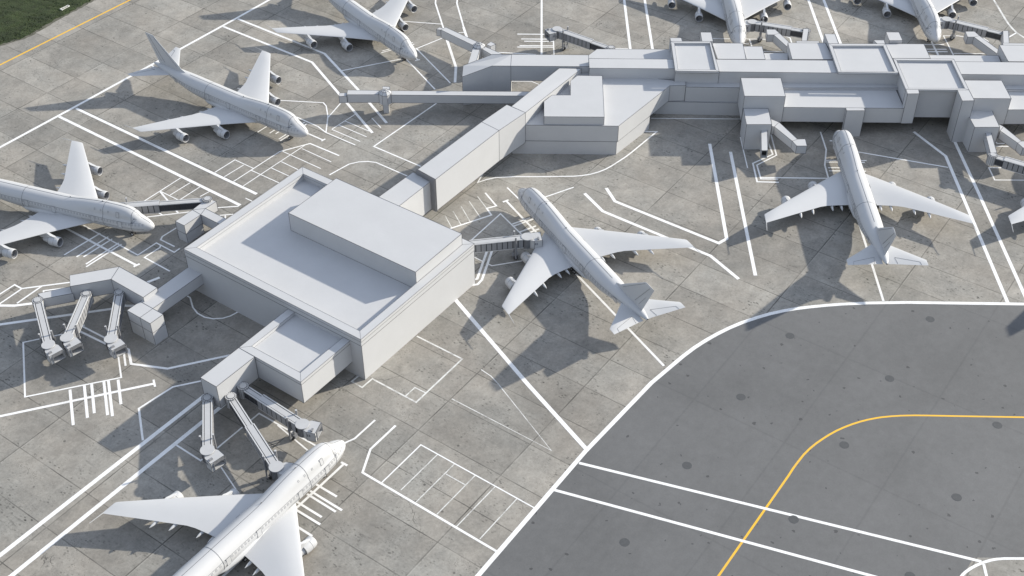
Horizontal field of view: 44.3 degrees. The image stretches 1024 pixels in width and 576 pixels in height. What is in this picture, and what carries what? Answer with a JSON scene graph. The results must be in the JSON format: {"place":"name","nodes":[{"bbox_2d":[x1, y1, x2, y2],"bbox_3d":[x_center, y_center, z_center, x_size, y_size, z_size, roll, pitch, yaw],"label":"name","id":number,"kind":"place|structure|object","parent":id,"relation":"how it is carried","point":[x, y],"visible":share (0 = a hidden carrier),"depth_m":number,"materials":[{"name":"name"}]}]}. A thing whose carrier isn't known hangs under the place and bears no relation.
{"place":"outdoors","nodes":[
{"label":"outdoors","id":0,"kind":"place"},
{"bbox_2d":[38,266,203,344],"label":"jetty building","id":1,"kind":"structure","parent":0,"point":[150,307],"depth_m":345.52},
{"bbox_2d":[199,393,226,472],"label":"jet bridge","id":2,"kind":"structure","parent":0,"point":[213,458],"depth_m":304.60,"materials":[{"name":"grey metal"}]},
{"bbox_2d":[0,0,1023,575],"bbox_3d":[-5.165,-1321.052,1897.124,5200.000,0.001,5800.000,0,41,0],"label":"apron","id":3,"kind":"object","parent":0,"point":[586,372],"depth_m":366.90,"materials":[{"name":"concrete"}]},
{"bbox_2d":[0,0,93,45],"bbox_3d":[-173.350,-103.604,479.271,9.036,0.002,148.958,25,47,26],"label":"verge","id":4,"kind":"structure","parent":3,"relation":"on","point":[50,23],"depth_m":473.79,"materials":[{"name":"green plant"}]},
{"bbox_2d":[31,296,65,364],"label":"jet bridge","id":5,"kind":"structure","parent":3,"relation":"on","point":[54,352],"depth_m":332.39,"materials":[{"name":"grey metal"}]},
{"bbox_2d":[60,290,93,357],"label":"jet bridge","id":6,"kind":"structure","parent":3,"relation":"on","point":[70,338],"depth_m":336.27,"materials":[{"name":"grey metal"}]},
{"bbox_2d":[0,138,154,258],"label":"airliner","id":7,"kind":"object","parent":3,"relation":"on","point":[78,198],"visible":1,"depth_m":375.46,"materials":[{"name":"paint"}]},
{"bbox_2d":[104,289,127,358],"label":"jet bridge","id":8,"kind":"structure","parent":3,"relation":"on","point":[115,344],"depth_m":335.02,"materials":[{"name":"grey metal"}]},
{"bbox_2d":[106,196,212,213],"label":"jet bridge","id":9,"kind":"structure","parent":3,"relation":"on","point":[151,207],"depth_m":377.61,"materials":[{"name":"grey metal"}]},
{"bbox_2d":[175,200,225,242],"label":"angled jetty","id":10,"kind":"object","parent":3,"relation":"on","point":[189,226],"visible":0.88,"depth_m":373.42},
{"bbox_2d":[125,32,307,141],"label":"airliner","id":11,"kind":"object","parent":3,"relation":"on","point":[252,99],"visible":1,"depth_m":420.38,"materials":[{"name":"paint"}]},
{"bbox_2d":[90,440,345,575],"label":"airliner","id":12,"kind":"object","parent":3,"relation":"on","point":[260,531],"visible":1,"depth_m":288.19,"materials":[{"name":"paint"}]},
{"bbox_2d":[225,392,293,480],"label":"jet bridge","id":13,"kind":"structure","parent":3,"relation":"on","point":[275,467],"depth_m":304.11,"materials":[{"name":"grey metal"}]},
{"bbox_2d":[237,382,322,441],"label":"jet bridge","id":14,"kind":"structure","parent":3,"relation":"on","point":[298,426],"depth_m":311.46,"materials":[{"name":"grey metal"}]},
{"bbox_2d":[184,167,474,407],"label":"pier terminal","id":15,"kind":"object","parent":3,"relation":"on","point":[324,280],"visible":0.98,"depth_m":342.89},
{"bbox_2d":[379,68,580,215],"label":"link corridor","id":16,"kind":"object","parent":15,"relation":"attached to","point":[436,183],"visible":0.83,"depth_m":386.54,"materials":[{"name":"grey metal"}]},
{"bbox_2d":[268,0,416,60],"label":"airliner","id":17,"kind":"object","parent":3,"relation":"on","point":[378,25],"visible":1,"depth_m":459.85,"materials":[{"name":"paint"}]},
{"bbox_2d":[339,86,529,112],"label":"walkway","id":18,"kind":"structure","parent":3,"relation":"on","point":[385,96],"depth_m":423.09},
{"bbox_2d":[436,27,500,62],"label":"walkway","id":19,"kind":"structure","parent":3,"relation":"on","point":[478,50],"depth_m":449.17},
{"bbox_2d":[469,230,542,259],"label":"jet bridge","id":20,"kind":"structure","parent":3,"relation":"on","point":[532,240],"depth_m":363.40,"materials":[{"name":"grey metal"}]},
{"bbox_2d":[0,0,1023,575],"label":"stand markings","id":21,"kind":"object","parent":3,"relation":"on","point":[312,494],"visible":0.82,"depth_m":351.76,"materials":[{"name":"white paint"}]},
{"bbox_2d":[512,73,685,154],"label":"hub building","id":22,"kind":"structure","parent":3,"relation":"on","point":[584,113],"depth_m":407.19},
{"bbox_2d":[502,187,701,333],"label":"airliner","id":23,"kind":"object","parent":3,"relation":"on","point":[580,251],"visible":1,"depth_m":358.40,"materials":[{"name":"paint"}]},
{"bbox_2d":[351,0,1023,538],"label":"worn markings","id":24,"kind":"object","parent":3,"relation":"on","point":[497,382],"visible":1,"depth_m":325.67,"materials":[{"name":"white paint"}]},
{"bbox_2d":[669,32,718,82],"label":"roof tower","id":25,"kind":"structure","parent":3,"relation":"on","point":[694,61],"depth_m":423.57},
{"bbox_2d":[668,0,791,43],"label":"airliner","id":26,"kind":"object","parent":3,"relation":"on","point":[734,14],"visible":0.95,"depth_m":471.64,"materials":[{"name":"paint"}]},
{"bbox_2d":[744,46,765,59],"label":"lounge block","id":27,"kind":"structure","parent":3,"relation":"on","point":[754,52],"depth_m":431.19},
{"bbox_2d":[738,78,806,157],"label":"gate house","id":28,"kind":"structure","parent":3,"relation":"on","point":[761,102],"depth_m":408.73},
{"bbox_2d":[744,18,810,41],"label":"jet bridge","id":29,"kind":"structure","parent":3,"relation":"on","point":[754,25],"depth_m":457.76,"materials":[{"name":"grey metal"}]},
{"bbox_2d":[765,29,789,52],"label":"boarding corridor","id":30,"kind":"object","parent":29,"relation":"attached to","point":[777,38],"visible":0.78,"depth_m":451.83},
{"bbox_2d":[801,28,808,40],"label":"boarding corridor","id":31,"kind":"object","parent":29,"relation":"attached to","point":[805,35],"visible":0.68,"depth_m":451.92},
{"bbox_2d":[589,49,1023,115],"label":"concourse hall","id":32,"kind":"structure","parent":3,"relation":"on","point":[720,97],"depth_m":421.22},
{"bbox_2d":[713,43,745,58],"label":"lounge block","id":33,"kind":"structure","parent":32,"relation":"on","point":[728,50],"depth_m":430.69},
{"bbox_2d":[886,44,930,58],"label":"lounge block","id":34,"kind":"structure","parent":32,"relation":"on","point":[920,51],"depth_m":431.83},
{"bbox_2d":[997,43,1023,61],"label":"lounge block","id":35,"kind":"structure","parent":32,"relation":"on","point":[1010,52],"depth_m":429.02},
{"bbox_2d":[1004,86,1023,123],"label":"concourse terrace","id":36,"kind":"structure","parent":32,"relation":"attached to","point":[1015,114],"depth_m":412.27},
{"bbox_2d":[786,41,832,59],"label":"lounge block","id":37,"kind":"structure","parent":3,"relation":"on","point":[807,50],"depth_m":429.55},
{"bbox_2d":[782,83,903,135],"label":"concourse terrace","id":38,"kind":"structure","parent":3,"relation":"on","point":[853,108],"depth_m":413.44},
{"bbox_2d":[823,34,898,74],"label":"roof tower","id":39,"kind":"structure","parent":3,"relation":"on","point":[875,58],"depth_m":424.27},
{"bbox_2d":[764,130,976,264],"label":"airliner","id":40,"kind":"object","parent":3,"relation":"on","point":[857,190],"visible":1,"depth_m":379.37,"materials":[{"name":"paint"}]},
{"bbox_2d":[853,0,976,41],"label":"airliner","id":41,"kind":"object","parent":3,"relation":"on","point":[924,13],"visible":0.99,"depth_m":468.71,"materials":[{"name":"paint"}]},
{"bbox_2d":[893,58,974,141],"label":"roof tower","id":42,"kind":"structure","parent":3,"relation":"on","point":[934,88],"depth_m":412.50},
{"bbox_2d":[939,16,1009,41],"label":"jet bridge","id":43,"kind":"structure","parent":3,"relation":"on","point":[954,25],"depth_m":457.92,"materials":[{"name":"grey metal"}]},
{"bbox_2d":[963,31,997,54],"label":"boarding corridor","id":44,"kind":"object","parent":43,"relation":"attached to","point":[976,40],"visible":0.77,"depth_m":449.23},
{"bbox_2d":[1001,30,1008,44],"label":"boarding corridor","id":45,"kind":"object","parent":43,"relation":"attached to","point":[1005,38],"visible":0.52,"depth_m":450.40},
{"bbox_2d":[986,152,1023,174],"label":"jet bridge","id":46,"kind":"structure","parent":3,"relation":"on","point":[1009,163],"depth_m":393.25,"materials":[{"name":"grey metal"}]},
{"bbox_2d":[1008,198,1023,229],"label":"airliner","id":47,"kind":"object","parent":3,"relation":"on","point":[1017,216],"visible":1,"depth_m":373.83,"materials":[{"name":"paint"}]},
{"bbox_2d":[462,54,588,104],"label":"wing building","id":48,"kind":"structure","parent":0,"point":[496,72],"depth_m":426.57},
{"bbox_2d":[544,26,614,50],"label":"jet bridge","id":49,"kind":"structure","parent":0,"point":[557,32],"depth_m":453.38,"materials":[{"name":"grey metal"}]},
{"bbox_2d":[481,304,1023,575],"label":"taxiway","id":50,"kind":"structure","parent":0,"point":[824,372],"depth_m":308.64,"materials":[{"name":"grey asphalt"}]},
{"bbox_2d":[0,0,1023,575],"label":"taxi line markings","id":51,"kind":"object","parent":50,"relation":"on","point":[796,462],"visible":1,"depth_m":316.21,"materials":[{"name":"yellow paint"}]},
{"bbox_2d":[619,538,629,546],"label":"manhole cover","id":52,"kind":"object","parent":50,"relation":"on","point":[625,542],"visible":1,"depth_m":289.38,"materials":[{"name":"grey metal"}]},
{"bbox_2d":[682,462,691,468],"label":"manhole cover","id":53,"kind":"object","parent":50,"relation":"on","point":[686,465],"visible":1,"depth_m":307.04,"materials":[{"name":"grey metal"}]},
{"bbox_2d":[736,394,745,399],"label":"manhole cover","id":54,"kind":"object","parent":50,"relation":"on","point":[741,396],"visible":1,"depth_m":324.80,"materials":[{"name":"grey metal"}]},
{"bbox_2d":[786,333,793,338],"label":"manhole cover","id":55,"kind":"object","parent":50,"relation":"on","point":[790,335],"visible":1,"depth_m":342.31,"materials":[{"name":"grey metal"}]},
{"bbox_2d":[788,515,798,523],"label":"manhole cover","id":56,"kind":"object","parent":50,"relation":"on","point":[793,519],"visible":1,"depth_m":294.31,"materials":[{"name":"grey metal"}]},
{"bbox_2d":[839,441,848,448],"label":"manhole cover","id":57,"kind":"object","parent":50,"relation":"on","point":[844,444],"visible":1,"depth_m":312.10,"materials":[{"name":"grey metal"}]},
{"bbox_2d":[885,375,893,381],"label":"manhole cover","id":58,"kind":"object","parent":50,"relation":"on","point":[889,378],"visible":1,"depth_m":329.64,"materials":[{"name":"grey metal"}]},
{"bbox_2d":[905,572,914,575],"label":"manhole cover","id":59,"kind":"object","parent":50,"relation":"on","point":[909,574],"visible":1,"depth_m":282.37,"materials":[{"name":"grey metal"}]},
{"bbox_2d":[926,316,934,321],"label":"manhole cover","id":60,"kind":"object","parent":50,"relation":"on","point":[930,319],"visible":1,"depth_m":347.07,"materials":[{"name":"grey metal"}]},
{"bbox_2d":[951,493,961,500],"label":"manhole cover","id":61,"kind":"object","parent":50,"relation":"on","point":[956,497],"visible":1,"depth_m":299.18,"materials":[{"name":"grey metal"}]},
{"bbox_2d":[992,422,1001,427],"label":"manhole cover","id":62,"kind":"object","parent":50,"relation":"on","point":[997,424],"visible":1,"depth_m":317.07,"materials":[{"name":"grey metal"}]},
{"bbox_2d":[884,32,902,43],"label":"roof cube","id":63,"kind":"object","parent":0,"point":[893,37],"visible":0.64,"depth_m":437.13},
{"bbox_2d":[963,80,1023,155],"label":"gate house","id":64,"kind":"structure","parent":0,"point":[985,129],"depth_m":407.02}
]}

